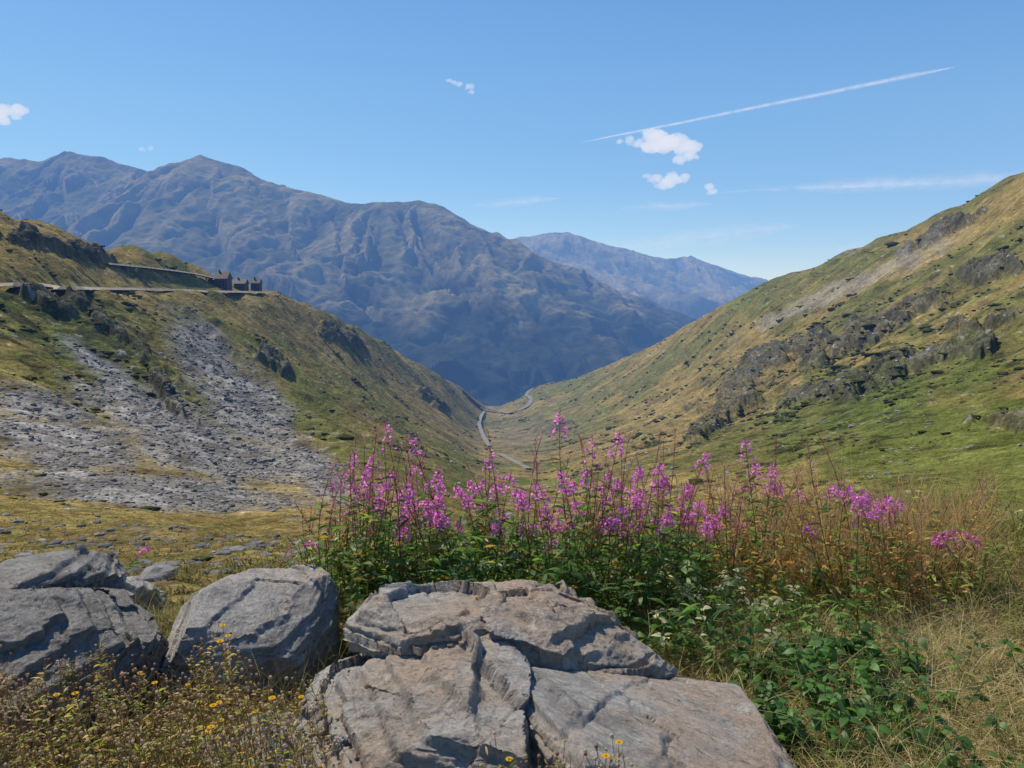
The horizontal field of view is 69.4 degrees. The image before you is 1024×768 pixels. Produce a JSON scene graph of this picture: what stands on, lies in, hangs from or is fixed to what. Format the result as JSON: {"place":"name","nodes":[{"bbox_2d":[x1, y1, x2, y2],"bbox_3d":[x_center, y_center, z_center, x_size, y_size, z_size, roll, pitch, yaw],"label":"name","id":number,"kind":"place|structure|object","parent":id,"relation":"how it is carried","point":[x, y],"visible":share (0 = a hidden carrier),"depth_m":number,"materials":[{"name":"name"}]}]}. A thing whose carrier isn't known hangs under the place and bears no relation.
{"place":"outdoors","nodes":[
{"label":"outdoors","id":0,"kind":"place"},
{"bbox_2d":[0,283,266,292],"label":"mountain road","id":1,"kind":"structure","parent":0,"point":[48,286],"depth_m":473.92,"materials":[{"name":"grey asphalt"}]},
{"bbox_2d":[105,263,212,278],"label":"mountain road","id":2,"kind":"structure","parent":0,"point":[205,276],"depth_m":565.97,"materials":[{"name":"grey asphalt"}]},
{"bbox_2d":[0,151,767,405],"bbox_3d":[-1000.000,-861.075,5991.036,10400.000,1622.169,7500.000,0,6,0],"label":"distant mountains","id":3,"kind":"structure","parent":0,"point":[484,317],"depth_m":3974.43,"materials":[{"name":"stone"}]},
{"bbox_2d":[477,411,491,445],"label":"valley road","id":4,"kind":"structure","parent":0,"point":[484,438],"depth_m":1100.93,"materials":[{"name":"grey asphalt"}]},
{"bbox_2d":[462,381,556,412],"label":"valley road","id":5,"kind":"structure","parent":0,"point":[530,402],"depth_m":1473.08,"materials":[{"name":"grey asphalt"}]},
{"bbox_2d":[0,172,1023,614],"bbox_3d":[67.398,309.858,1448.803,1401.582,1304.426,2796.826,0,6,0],"label":"valley terrain","id":6,"kind":"structure","parent":0,"point":[298,366],"depth_m":394.72,"materials":[{"name":"green plant"}]},
{"bbox_2d":[205,270,232,290],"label":"mountain lodge","id":7,"kind":"structure","parent":6,"relation":"on","point":[222,280],"depth_m":652.79,"materials":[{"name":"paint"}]},
{"bbox_2d":[233,277,249,290],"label":"mountain lodge","id":8,"kind":"structure","parent":6,"relation":"on","point":[241,284],"depth_m":680.70,"materials":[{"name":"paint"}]},
{"bbox_2d":[250,277,262,290],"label":"stone cabin","id":9,"kind":"object","parent":6,"relation":"on","point":[256,284],"visible":0.92,"depth_m":700.07,"materials":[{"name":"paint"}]},
{"bbox_2d":[0,215,1023,583],"bbox_3d":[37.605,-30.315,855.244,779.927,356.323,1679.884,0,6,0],"label":"scattered rocks","id":10,"kind":"object","parent":6,"relation":"on","point":[160,571],"visible":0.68,"depth_m":186.41,"materials":[{"name":"stone"}]},
{"bbox_2d":[0,195,1023,571],"bbox_3d":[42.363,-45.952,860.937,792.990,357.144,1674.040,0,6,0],"label":"juniper shrubs","id":11,"kind":"object","parent":6,"relation":"on","point":[834,367],"visible":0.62,"depth_m":405.17,"materials":[{"name":"leaf"},{"name":"wood"}]},
{"bbox_2d":[0,0,1023,280],"label":"sky","id":12,"kind":"structure","parent":0,"point":[765,139],"materials":[{"name":"blue"}]},
{"bbox_2d":[498,453,530,468],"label":"valley road","id":13,"kind":"structure","parent":0,"point":[524,466],"depth_m":666.90,"materials":[{"name":"grey asphalt"}]},
{"bbox_2d":[63,518,1023,767],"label":"ground","id":14,"kind":"structure","parent":0,"point":[165,630],"depth_m":3.78,"materials":[{"name":"soil"}]},
{"bbox_2d":[0,543,168,767],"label":"grey boulder","id":15,"kind":"object","parent":14,"relation":"on","point":[77,598],"visible":0.73,"depth_m":3.00,"materials":[{"name":"grey stone"}]},
{"bbox_2d":[125,576,166,614],"bbox_3d":[-2.212,1.404,4.394,0.316,0.550,0.257,0,6,0],"label":"grey boulder","id":16,"kind":"object","parent":14,"relation":"on","point":[132,584],"visible":0.28,"depth_m":4.31,"materials":[{"name":"grey stone"}]},
{"bbox_2d":[155,564,340,705],"bbox_3d":[-1.217,1.339,3.495,0.851,0.827,0.671,-3,7,-23],"label":"grey boulder","id":17,"kind":"object","parent":14,"relation":"on","point":[246,607],"visible":0.53,"depth_m":3.35,"materials":[{"name":"grey stone"}]},
{"bbox_2d":[201,710,298,767],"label":"grey boulder","id":18,"kind":"object","parent":14,"relation":"on","point":[287,755],"visible":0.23,"depth_m":2.60,"materials":[{"name":"grey stone"}]},
{"bbox_2d":[0,620,633,767],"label":"yellow wildflower patch","id":19,"kind":"object","parent":14,"relation":"on","point":[21,752],"visible":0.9,"depth_m":2.24,"materials":[{"name":"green plant"}]},
{"bbox_2d":[8,408,1023,767],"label":"grass tufts","id":20,"kind":"object","parent":14,"relation":"on","point":[946,678],"visible":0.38,"depth_m":3.47,"materials":[{"name":"green plant"}]},
{"bbox_2d":[293,579,796,767],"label":"boulder","id":21,"kind":"object","parent":14,"relation":"on","point":[450,674],"visible":0.96,"depth_m":2.44,"materials":[{"name":"grey stone"}]},
{"bbox_2d":[123,410,1023,634],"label":"fireweed patch","id":22,"kind":"object","parent":14,"relation":"on","point":[587,543],"visible":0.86,"depth_m":4.10,"materials":[{"name":"pink plant"}]},
{"bbox_2d":[282,476,1023,767],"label":"leafy undergrowth","id":23,"kind":"object","parent":14,"relation":"on","point":[825,649],"visible":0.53,"depth_m":3.55,"materials":[{"name":"green plant"}]}
]}

